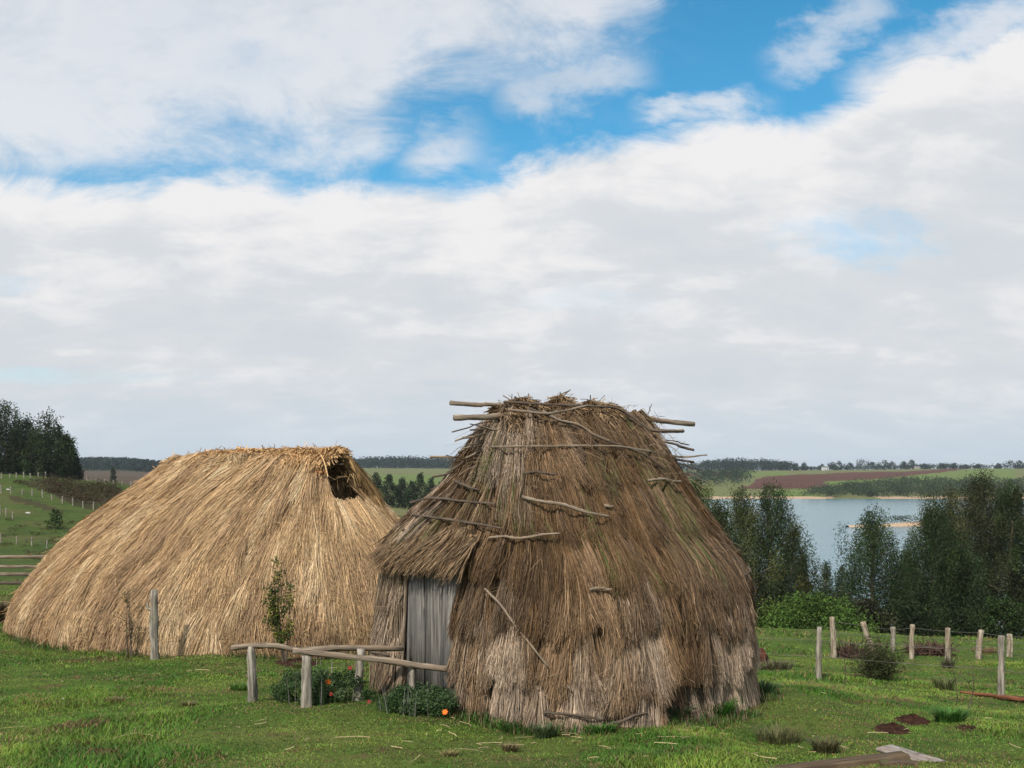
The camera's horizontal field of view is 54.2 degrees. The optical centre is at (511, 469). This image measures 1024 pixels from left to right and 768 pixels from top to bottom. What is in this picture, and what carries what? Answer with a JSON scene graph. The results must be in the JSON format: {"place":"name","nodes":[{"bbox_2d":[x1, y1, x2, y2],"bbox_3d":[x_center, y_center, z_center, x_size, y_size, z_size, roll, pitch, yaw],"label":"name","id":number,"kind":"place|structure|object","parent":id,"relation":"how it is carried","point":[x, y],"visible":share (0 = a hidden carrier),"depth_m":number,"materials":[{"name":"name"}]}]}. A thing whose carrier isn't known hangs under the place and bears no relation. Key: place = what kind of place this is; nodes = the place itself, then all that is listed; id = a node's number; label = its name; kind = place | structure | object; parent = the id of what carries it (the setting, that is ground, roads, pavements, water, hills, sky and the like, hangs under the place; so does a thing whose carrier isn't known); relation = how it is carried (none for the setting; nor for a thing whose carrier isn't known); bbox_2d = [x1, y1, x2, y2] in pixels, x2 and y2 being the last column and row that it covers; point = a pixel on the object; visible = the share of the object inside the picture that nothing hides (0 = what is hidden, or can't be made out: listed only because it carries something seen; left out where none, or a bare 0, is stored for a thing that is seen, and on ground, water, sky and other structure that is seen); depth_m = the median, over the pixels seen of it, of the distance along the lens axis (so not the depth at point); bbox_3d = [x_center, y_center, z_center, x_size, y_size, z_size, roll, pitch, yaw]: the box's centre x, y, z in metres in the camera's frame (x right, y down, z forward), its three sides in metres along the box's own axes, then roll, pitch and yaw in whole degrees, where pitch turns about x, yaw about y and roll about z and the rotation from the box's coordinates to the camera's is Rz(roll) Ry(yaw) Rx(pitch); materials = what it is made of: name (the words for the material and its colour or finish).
{"place":"outdoors","nodes":[
{"label":"outdoors","id":0,"kind":"place"},
{"bbox_2d":[6,471,147,485],"bbox_3d":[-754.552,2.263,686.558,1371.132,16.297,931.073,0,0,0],"label":"stubble field","id":1,"kind":"structure","parent":0,"point":[126,477],"depth_m":843.48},
{"bbox_2d":[7,468,149,472],"bbox_3d":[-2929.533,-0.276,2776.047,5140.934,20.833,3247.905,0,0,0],"label":"wooded hill","id":2,"kind":"structure","parent":0,"point":[110,470],"depth_m":1178.06,"materials":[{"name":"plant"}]},
{"bbox_2d":[76,456,161,471],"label":"plantation","id":3,"kind":"object","parent":2,"relation":"on","point":[105,463],"visible":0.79,"depth_m":1194.66,"materials":[{"name":"plant"}]},
{"bbox_2d":[0,626,783,736],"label":"grass","id":4,"kind":"structure","parent":0,"point":[469,716],"depth_m":11.81,"materials":[{"name":"plant"}]},
{"bbox_2d":[0,474,995,636],"bbox_3d":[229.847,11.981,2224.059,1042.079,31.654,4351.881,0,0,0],"label":"pasture","id":5,"kind":"structure","parent":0,"point":[36,516],"depth_m":130.30,"materials":[{"name":"plant"}]},
{"bbox_2d":[0,428,10,469],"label":"eucalyptus tree","id":6,"kind":"object","parent":5,"relation":"on","point":[4,445],"visible":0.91,"depth_m":196.53,"materials":[{"name":"green plant"}]},
{"bbox_2d":[0,398,28,473],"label":"eucalyptus tree","id":7,"kind":"object","parent":5,"relation":"on","point":[6,416],"visible":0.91,"depth_m":198.50,"materials":[{"name":"green plant"}]},
{"bbox_2d":[0,413,50,474],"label":"eucalyptus tree","id":8,"kind":"object","parent":5,"relation":"on","point":[28,425],"visible":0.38,"depth_m":200.87,"materials":[{"name":"green plant"}]},
{"bbox_2d":[6,425,57,476],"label":"eucalyptus tree","id":9,"kind":"object","parent":5,"relation":"on","point":[41,439],"visible":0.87,"depth_m":196.80,"materials":[{"name":"green plant"}]},
{"bbox_2d":[1,518,78,559],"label":"pasture tussocks","id":10,"kind":"object","parent":5,"relation":"on","point":[36,545],"visible":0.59,"depth_m":111.78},
{"bbox_2d":[14,406,78,475],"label":"eucalyptus tree","id":11,"kind":"object","parent":5,"relation":"on","point":[48,424],"visible":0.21,"depth_m":204.67,"materials":[{"name":"green plant"}]},
{"bbox_2d":[0,485,93,509],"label":"wire fence","id":12,"kind":"object","parent":5,"relation":"on","point":[44,494],"visible":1,"depth_m":152.95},
{"bbox_2d":[44,509,63,529],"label":"shrub","id":13,"kind":"object","parent":5,"relation":"on","point":[55,517],"visible":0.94,"depth_m":121.31,"materials":[{"name":"green plant"}]},
{"bbox_2d":[36,424,80,478],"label":"eucalyptus tree","id":14,"kind":"object","parent":5,"relation":"on","point":[56,436],"visible":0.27,"depth_m":200.34,"materials":[{"name":"green plant"}]},
{"bbox_2d":[9,479,120,515],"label":"rough bank","id":15,"kind":"structure","parent":5,"relation":"on","point":[45,507],"depth_m":151.82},
{"bbox_2d":[13,473,124,508],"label":"bank scrub","id":16,"kind":"object","parent":15,"relation":"on","point":[80,487],"visible":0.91,"depth_m":162.54,"materials":[{"name":"plant"}]},
{"bbox_2d":[51,430,80,478],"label":"eucalyptus tree","id":17,"kind":"object","parent":5,"relation":"on","point":[65,452],"visible":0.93,"depth_m":196.35,"materials":[{"name":"green plant"}]},
{"bbox_2d":[690,477,744,554],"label":"eucalyptus tree","id":18,"kind":"object","parent":5,"relation":"on","point":[701,496],"visible":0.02,"depth_m":73.85,"materials":[{"name":"green plant"}]},
{"bbox_2d":[708,498,757,578],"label":"eucalyptus tree","id":19,"kind":"object","parent":5,"relation":"on","point":[719,514],"visible":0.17,"depth_m":65.90,"materials":[{"name":"green plant"}]},
{"bbox_2d":[722,483,790,608],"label":"eucalyptus tree","id":20,"kind":"object","parent":5,"relation":"on","point":[741,516],"visible":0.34,"depth_m":77.52,"materials":[{"name":"green plant"}]},
{"bbox_2d":[754,600,769,627],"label":"shrub","id":21,"kind":"object","parent":5,"relation":"on","point":[761,614],"visible":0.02,"depth_m":61.30,"materials":[{"name":"green plant"}]},
{"bbox_2d":[756,578,793,625],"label":"shrub","id":22,"kind":"object","parent":5,"relation":"on","point":[770,591],"visible":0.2,"depth_m":69.90,"materials":[{"name":"green plant"}]},
{"bbox_2d":[746,478,821,616],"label":"eucalyptus tree","id":23,"kind":"object","parent":5,"relation":"on","point":[768,528],"visible":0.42,"depth_m":81.19,"materials":[{"name":"green plant"}]},
{"bbox_2d":[757,521,824,604],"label":"eucalyptus tree","id":24,"kind":"object","parent":5,"relation":"on","point":[796,536],"visible":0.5,"depth_m":79.66,"materials":[{"name":"green plant"}]},
{"bbox_2d":[754,585,887,633],"bbox_3d":[18.221,9.483,59.830,8.613,5.129,7.518,0,0,0],"label":"shrub","id":25,"kind":"object","parent":5,"relation":"on","point":[801,612],"visible":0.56,"depth_m":59.09,"materials":[{"name":"green plant"}]},
{"bbox_2d":[817,560,833,598],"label":"eucalyptus tree","id":26,"kind":"object","parent":5,"relation":"on","point":[827,566],"visible":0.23,"depth_m":91.84,"materials":[{"name":"green plant"}]},
{"bbox_2d":[814,585,858,609],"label":"shrub","id":27,"kind":"object","parent":5,"relation":"on","point":[837,595],"visible":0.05,"depth_m":73.84,"materials":[{"name":"green plant"}]},
{"bbox_2d":[832,564,855,598],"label":"eucalyptus tree","id":28,"kind":"object","parent":5,"relation":"on","point":[842,570],"visible":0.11,"depth_m":89.86,"materials":[{"name":"green plant"}]},
{"bbox_2d":[824,503,919,613],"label":"eucalyptus tree","id":29,"kind":"object","parent":5,"relation":"on","point":[874,538],"visible":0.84,"depth_m":79.23,"materials":[{"name":"green plant"}]},
{"bbox_2d":[840,595,903,634],"bbox_3d":[21.789,9.862,62.169,5.384,4.232,5.218,0,0,39],"label":"shrub","id":30,"kind":"object","parent":5,"relation":"on","point":[887,622],"visible":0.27,"depth_m":61.26,"materials":[{"name":"green plant"}]},
{"bbox_2d":[877,592,958,636],"bbox_3d":[25.079,10.279,63.884,5.990,4.983,5.493,0,0,-11],"label":"shrub","id":31,"kind":"object","parent":5,"relation":"on","point":[909,613],"visible":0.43,"depth_m":63.24,"materials":[{"name":"green plant"}]},
{"bbox_2d":[875,490,992,632],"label":"eucalyptus tree","id":32,"kind":"object","parent":5,"relation":"on","point":[932,526],"visible":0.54,"depth_m":77.23,"materials":[{"name":"green plant"}]},
{"bbox_2d":[910,484,976,588],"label":"eucalyptus tree","id":33,"kind":"object","parent":5,"relation":"on","point":[951,499],"visible":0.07,"depth_m":85.72,"materials":[{"name":"green plant"}]},
{"bbox_2d":[924,601,989,637],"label":"shrub","id":34,"kind":"object","parent":5,"relation":"on","point":[961,617],"visible":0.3,"depth_m":65.44,"materials":[{"name":"green plant"}]},
{"bbox_2d":[925,541,996,634],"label":"eucalyptus tree","id":35,"kind":"object","parent":5,"relation":"on","point":[957,579],"visible":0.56,"depth_m":69.31,"materials":[{"name":"green plant"}]},
{"bbox_2d":[934,468,1023,596],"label":"eucalyptus tree","id":36,"kind":"object","parent":5,"relation":"on","point":[977,502],"visible":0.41,"depth_m":81.39,"materials":[{"name":"green plant"}]},
{"bbox_2d":[968,591,1023,638],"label":"shrub","id":37,"kind":"object","parent":5,"relation":"on","point":[999,610],"visible":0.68,"depth_m":61.57,"materials":[{"name":"green plant"}]},
{"bbox_2d":[969,477,1023,632],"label":"eucalyptus tree","id":38,"kind":"object","parent":5,"relation":"on","point":[1013,529],"visible":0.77,"depth_m":75.29,"materials":[{"name":"green plant"}]},
{"bbox_2d":[0,585,1023,767],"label":"ground","id":39,"kind":"structure","parent":0,"point":[285,735],"depth_m":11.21,"materials":[{"name":"plant"}]},
{"bbox_2d":[0,597,10,622],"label":"weed clump","id":40,"kind":"object","parent":39,"relation":"on","point":[3,606],"visible":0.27,"depth_m":23.47,"materials":[{"name":"brown plant"}]},
{"bbox_2d":[0,555,46,584],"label":"board fence","id":41,"kind":"object","parent":39,"relation":"on","point":[17,566],"depth_m":30.45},
{"bbox_2d":[102,694,127,703],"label":"grass tuft","id":42,"kind":"object","parent":39,"relation":"on","point":[116,698],"visible":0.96,"depth_m":12.65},
{"bbox_2d":[114,582,146,655],"bbox_3d":[-6.952,2.730,18.226,0.569,1.333,0.476,0,0,0],"label":"sapling","id":43,"kind":"object","parent":39,"relation":"on","point":[131,628],"visible":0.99,"depth_m":18.20,"materials":[{"name":"brown plant"}]},
{"bbox_2d":[146,590,159,659],"bbox_3d":[-6.315,2.801,17.593,0.245,1.396,0.145,0,0,0],"label":"fence post","id":44,"kind":"object","parent":39,"relation":"on","point":[153,625],"visible":0.93,"depth_m":17.55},
{"bbox_2d":[178,699,198,706],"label":"grass tuft","id":45,"kind":"object","parent":39,"relation":"on","point":[190,703],"visible":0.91,"depth_m":12.28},
{"bbox_2d":[0,442,400,658],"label":"thatched hut","id":46,"kind":"object","parent":39,"relation":"on","point":[199,541],"visible":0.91,"depth_m":19.47,"materials":[{"name":"plant"}]},
{"bbox_2d":[228,681,247,690],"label":"grass tuft","id":47,"kind":"object","parent":39,"relation":"on","point":[240,686],"visible":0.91,"depth_m":13.87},
{"bbox_2d":[273,658,319,667],"bbox_3d":[-3.674,3.360,17.329,1.010,0.225,1.613,0,0,0],"label":"soil mound","id":48,"kind":"object","parent":39,"relation":"on","point":[288,662],"visible":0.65,"depth_m":17.07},
{"bbox_2d":[260,555,297,661],"bbox_3d":[-4.008,2.385,17.213,0.642,1.860,0.617,0,0,-13],"label":"sapling","id":49,"kind":"object","parent":48,"relation":"on","point":[275,617],"visible":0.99,"depth_m":17.17,"materials":[{"name":"green plant"}]},
{"bbox_2d":[231,643,403,701],"bbox_3d":[-2.397,2.571,12.411,2.130,0.877,0.334,0,0,-11],"label":"hand rail","id":50,"kind":"object","parent":39,"relation":"on","point":[252,685],"visible":0.82,"depth_m":12.35,"materials":[{"name":"wood"}]},
{"bbox_2d":[260,657,376,705],"bbox_3d":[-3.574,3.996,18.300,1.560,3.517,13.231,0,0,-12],"label":"flower bush","id":51,"kind":"object","parent":39,"relation":"on","point":[322,693],"visible":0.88,"depth_m":12.30,"materials":[{"name":"green plant"}]},
{"bbox_2d":[292,647,447,707],"bbox_3d":[-1.692,2.557,12.002,1.838,0.914,0.224,0,0,-5],"label":"hand rail","id":52,"kind":"object","parent":39,"relation":"on","point":[306,685],"visible":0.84,"depth_m":11.89,"materials":[{"name":"wood"}]},
{"bbox_2d":[369,678,459,718],"bbox_3d":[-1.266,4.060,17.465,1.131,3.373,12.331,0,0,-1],"label":"flower bush","id":53,"kind":"object","parent":39,"relation":"on","point":[435,700],"visible":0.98,"depth_m":11.72,"materials":[{"name":"green plant"}]},
{"bbox_2d":[437,748,459,756],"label":"grass tuft","id":54,"kind":"object","parent":39,"relation":"on","point":[453,753],"visible":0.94,"depth_m":9.25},
{"bbox_2d":[498,740,519,751],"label":"grass tuft","id":55,"kind":"object","parent":39,"relation":"on","point":[509,748],"visible":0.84,"depth_m":9.92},
{"bbox_2d":[0,663,1019,767],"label":"straw litter","id":56,"kind":"object","parent":39,"relation":"on","point":[532,736],"visible":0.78,"depth_m":10.30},
{"bbox_2d":[0,579,1023,661],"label":"grass","id":57,"kind":"structure","parent":39,"relation":"on","point":[968,638],"depth_m":31.87,"materials":[{"name":"plant"}]},
{"bbox_2d":[494,718,537,734],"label":"grass tuft","id":58,"kind":"object","parent":39,"relation":"on","point":[501,727],"visible":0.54,"depth_m":11.22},
{"bbox_2d":[523,719,564,738],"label":"weed clump","id":59,"kind":"object","parent":39,"relation":"on","point":[546,732],"visible":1,"depth_m":10.84,"materials":[{"name":"green plant"}]},
{"bbox_2d":[363,389,771,733],"bbox_3d":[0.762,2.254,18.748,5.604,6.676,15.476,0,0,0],"label":"thatched hut","id":60,"kind":"object","parent":39,"relation":"on","point":[565,559],"visible":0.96,"depth_m":12.09,"materials":[{"name":"plant"}]},
{"bbox_2d":[406,569,456,695],"bbox_3d":[-1.026,2.110,12.616,0.050,1.926,1.103,0,0,-40],"label":"door","id":61,"kind":"structure","parent":60,"relation":"in","point":[429,604],"depth_m":12.62,"materials":[{"name":"wood"}]},
{"bbox_2d":[583,720,618,734],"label":"grass tuft","id":62,"kind":"object","parent":39,"relation":"on","point":[609,728],"visible":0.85,"depth_m":11.00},
{"bbox_2d":[666,703,698,721],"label":"weed clump","id":63,"kind":"object","parent":39,"relation":"on","point":[676,714],"visible":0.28,"depth_m":11.54,"materials":[{"name":"green plant"}]},
{"bbox_2d":[702,697,749,717],"bbox_3d":[2.445,2.857,12.026,0.826,0.244,0.777,0,0,0],"label":"grass tuft","id":64,"kind":"object","parent":39,"relation":"on","point":[729,706],"visible":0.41,"depth_m":11.87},
{"bbox_2d":[759,648,768,663],"bbox_3d":[5.884,4.411,23.524,0.314,0.440,0.311,0,0,0],"label":"tree stump","id":65,"kind":"object","parent":39,"relation":"on","point":[763,655],"visible":0.47,"depth_m":23.42,"materials":[{"name":"brown wood"}]},
{"bbox_2d":[758,679,782,696],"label":"weed clump","id":66,"kind":"object","parent":39,"relation":"on","point":[768,687],"visible":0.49,"depth_m":13.29,"materials":[{"name":"green plant"}]},
{"bbox_2d":[759,657,796,670],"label":"grass tuft","id":67,"kind":"object","parent":39,"relation":"on","point":[782,666],"visible":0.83,"depth_m":21.44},
{"bbox_2d":[750,721,812,744],"bbox_3d":[2.869,2.846,10.769,0.734,0.230,0.744,0,0,40],"label":"grass tuft","id":68,"kind":"object","parent":39,"relation":"on","point":[777,737],"visible":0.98,"depth_m":10.76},
{"bbox_2d":[802,733,847,753],"bbox_3d":[3.122,2.739,9.952,0.514,0.182,0.473,0,0,24],"label":"grass tuft","id":69,"kind":"object","parent":39,"relation":"on","point":[821,746],"visible":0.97,"depth_m":9.94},
{"bbox_2d":[765,751,909,767],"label":"fallen beam","id":70,"kind":"structure","parent":39,"relation":"on","point":[852,761],"depth_m":9.03,"materials":[{"name":"wood"}]},
{"bbox_2d":[876,744,946,761],"bbox_3d":[3.708,2.655,9.300,0.254,0.043,0.590,0,0,-32],"label":"plank","id":71,"kind":"object","parent":70,"relation":"on","point":[915,755],"visible":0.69,"depth_m":9.34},
{"bbox_2d":[822,637,869,658],"bbox_3d":[9.186,5.018,27.001,1.472,0.952,1.337,0,0,0],"label":"brush heap","id":72,"kind":"object","parent":39,"relation":"on","point":[848,650],"visible":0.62,"depth_m":26.94,"materials":[{"name":"brown plant"}]},
{"bbox_2d":[846,632,907,680],"bbox_3d":[7.377,3.766,20.150,1.263,1.081,1.224,0,0,0],"label":"shrub","id":73,"kind":"object","parent":39,"relation":"on","point":[873,668],"visible":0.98,"depth_m":20.08,"materials":[{"name":"green plant"}]},
{"bbox_2d":[871,721,909,734],"bbox_3d":[4.275,2.916,11.280,0.500,0.171,0.684,0,0,33],"label":"soil mound","id":74,"kind":"object","parent":39,"relation":"on","point":[892,727],"visible":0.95,"depth_m":11.19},
{"bbox_2d":[759,627,1022,694],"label":"wire fence","id":75,"kind":"object","parent":39,"relation":"on","point":[1000,669],"visible":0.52,"depth_m":17.40,"materials":[{"name":"wood"}]},
{"bbox_2d":[880,759,917,765],"bbox_3d":[3.443,2.630,8.900,0.319,0.094,0.106,0,0,18],"label":"wood block","id":76,"kind":"object","parent":39,"relation":"on","point":[887,762],"depth_m":8.87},
{"bbox_2d":[894,713,930,725],"bbox_3d":[4.817,3.010,12.062,0.452,0.174,0.747,0,0,0],"label":"soil mound","id":77,"kind":"object","parent":39,"relation":"on","point":[912,719],"visible":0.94,"depth_m":11.93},
{"bbox_2d":[829,617,1019,660],"bbox_3d":[11.535,4.585,27.082,6.218,1.385,2.345,0,0,0],"label":"wire fence","id":78,"kind":"object","parent":39,"relation":"on","point":[978,647],"visible":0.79,"depth_m":26.49,"materials":[{"name":"wood"}]},
{"bbox_2d":[899,635,960,656],"bbox_3d":[11.500,5.006,27.658,1.608,0.811,1.473,0,0,0],"label":"brush heap","id":79,"kind":"object","parent":39,"relation":"on","point":[931,650],"visible":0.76,"depth_m":27.45,"materials":[{"name":"brown plant"}]},
{"bbox_2d":[927,675,957,690],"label":"grass tuft","id":80,"kind":"object","parent":39,"relation":"on","point":[948,685],"visible":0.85,"depth_m":18.67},
{"bbox_2d":[932,655,958,667],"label":"weed clump","id":81,"kind":"object","parent":39,"relation":"on","point":[946,663],"visible":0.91,"depth_m":24.51,"materials":[{"name":"green plant"}]},
{"bbox_2d":[923,704,975,722],"bbox_3d":[5.211,2.923,11.910,0.663,0.239,0.551,0,0,-38],"label":"grass tuft","id":82,"kind":"object","parent":39,"relation":"on","point":[944,716],"visible":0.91,"depth_m":11.85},
{"bbox_2d":[947,724,988,732],"bbox_3d":[5.143,2.919,11.228,0.507,0.120,0.788,0,0,0],"label":"soil mound","id":83,"kind":"object","parent":39,"relation":"on","point":[966,726],"visible":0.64,"depth_m":11.21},
{"bbox_2d":[960,691,1023,701],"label":"fallen branch","id":84,"kind":"object","parent":39,"relation":"on","point":[1009,698],"visible":0.96,"depth_m":16.20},
{"bbox_2d":[0,622,1023,707],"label":"grass","id":85,"kind":"structure","parent":0,"point":[917,681],"depth_m":17.94,"materials":[{"name":"plant"}]},
{"bbox_2d":[0,0,1023,469],"label":"sky","id":86,"kind":"structure","parent":0,"point":[786,230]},
{"bbox_2d":[379,472,789,485],"bbox_3d":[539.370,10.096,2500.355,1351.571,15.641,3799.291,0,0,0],"label":"crop field","id":87,"kind":"structure","parent":0,"point":[412,478],"depth_m":943.24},
{"bbox_2d":[686,466,756,485],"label":"field edge wood","id":88,"kind":"object","parent":87,"relation":"on","point":[721,473],"visible":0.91,"depth_m":938.35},
{"bbox_2d":[363,468,1023,515],"bbox_3d":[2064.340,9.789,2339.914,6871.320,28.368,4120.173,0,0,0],"label":"distant hillside","id":89,"kind":"structure","parent":0,"point":[721,490],"depth_m":1028.59,"materials":[{"name":"plant"}]},
{"bbox_2d":[368,472,384,496],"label":"cypress tree","id":90,"kind":"object","parent":89,"relation":"on","point":[377,480],"visible":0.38,"depth_m":337.34,"materials":[{"name":"green plant"}]},
{"bbox_2d":[379,474,398,507],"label":"cypress tree","id":91,"kind":"object","parent":89,"relation":"on","point":[387,495],"visible":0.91,"depth_m":332.20,"materials":[{"name":"green plant"}]},
{"bbox_2d":[395,476,407,507],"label":"cypress tree","id":92,"kind":"object","parent":89,"relation":"on","point":[401,486],"visible":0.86,"depth_m":335.92,"materials":[{"name":"green plant"}]},
{"bbox_2d":[353,455,454,468],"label":"ridge forest","id":93,"kind":"object","parent":89,"relation":"on","point":[387,461],"visible":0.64,"depth_m":1522.28,"materials":[{"name":"plant"}]},
{"bbox_2d":[404,481,418,509],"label":"cypress tree","id":94,"kind":"object","parent":89,"relation":"on","point":[410,492],"visible":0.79,"depth_m":331.18,"materials":[{"name":"green plant"}]},
{"bbox_2d":[411,472,429,503],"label":"cypress tree","id":95,"kind":"object","parent":89,"relation":"on","point":[420,481],"visible":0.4,"depth_m":335.21,"materials":[{"name":"green plant"}]},
{"bbox_2d":[422,477,435,497],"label":"cypress tree","id":96,"kind":"object","parent":89,"relation":"on","point":[431,483],"visible":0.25,"depth_m":330.51,"materials":[{"name":"green plant"}]},
{"bbox_2d":[678,461,699,469],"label":"skyline wood","id":97,"kind":"object","parent":89,"relation":"on","point":[689,465],"visible":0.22,"depth_m":1428.24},
{"bbox_2d":[696,457,798,470],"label":"skyline wood","id":98,"kind":"object","parent":89,"relation":"on","point":[769,464],"visible":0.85,"depth_m":1427.55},
{"bbox_2d":[878,459,891,469],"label":"skyline tree","id":99,"kind":"object","parent":89,"relation":"on","point":[884,467],"visible":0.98,"depth_m":1406.80,"materials":[{"name":"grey plant"}]},
{"bbox_2d":[792,462,1019,469],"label":"skyline hedge","id":100,"kind":"object","parent":89,"relation":"on","point":[898,467],"visible":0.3,"depth_m":1475.33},
{"bbox_2d":[796,475,1023,497],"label":"shore wood","id":101,"kind":"object","parent":89,"relation":"on","point":[906,486],"visible":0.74,"depth_m":757.54,"materials":[{"name":"plant"}]},
{"bbox_2d":[686,469,965,488],"bbox_3d":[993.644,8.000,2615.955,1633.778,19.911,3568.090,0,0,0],"label":"plowed field","id":102,"kind":"structure","parent":0,"point":[802,480],"depth_m":1024.61,"materials":[{"name":"soil"}]},
{"bbox_2d":[704,499,1023,631],"bbox_3d":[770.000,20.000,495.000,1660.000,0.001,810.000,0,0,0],"label":"lake","id":103,"kind":"structure","parent":0,"point":[823,518],"depth_m":396.04,"materials":[{"name":"liquid"}]},
{"bbox_2d":[846,521,1019,526],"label":"sand spit","id":104,"kind":"structure","parent":103,"relation":"in","point":[901,524],"depth_m":356.27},
{"bbox_2d":[884,514,969,522],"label":"spit scrub","id":105,"kind":"object","parent":104,"relation":"on","point":[897,518],"visible":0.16,"depth_m":369.20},
{"bbox_2d":[710,496,1023,498],"bbox_3d":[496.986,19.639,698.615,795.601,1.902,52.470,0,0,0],"label":"beach","id":106,"kind":"structure","parent":0,"point":[832,497],"depth_m":706.38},
{"bbox_2d":[773,469,1016,496],"bbox_3d":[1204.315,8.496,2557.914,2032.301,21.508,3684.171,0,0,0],"label":"meadow","id":107,"kind":"structure","parent":0,"point":[1002,473],"depth_m":1034.84,"materials":[{"name":"plant"}]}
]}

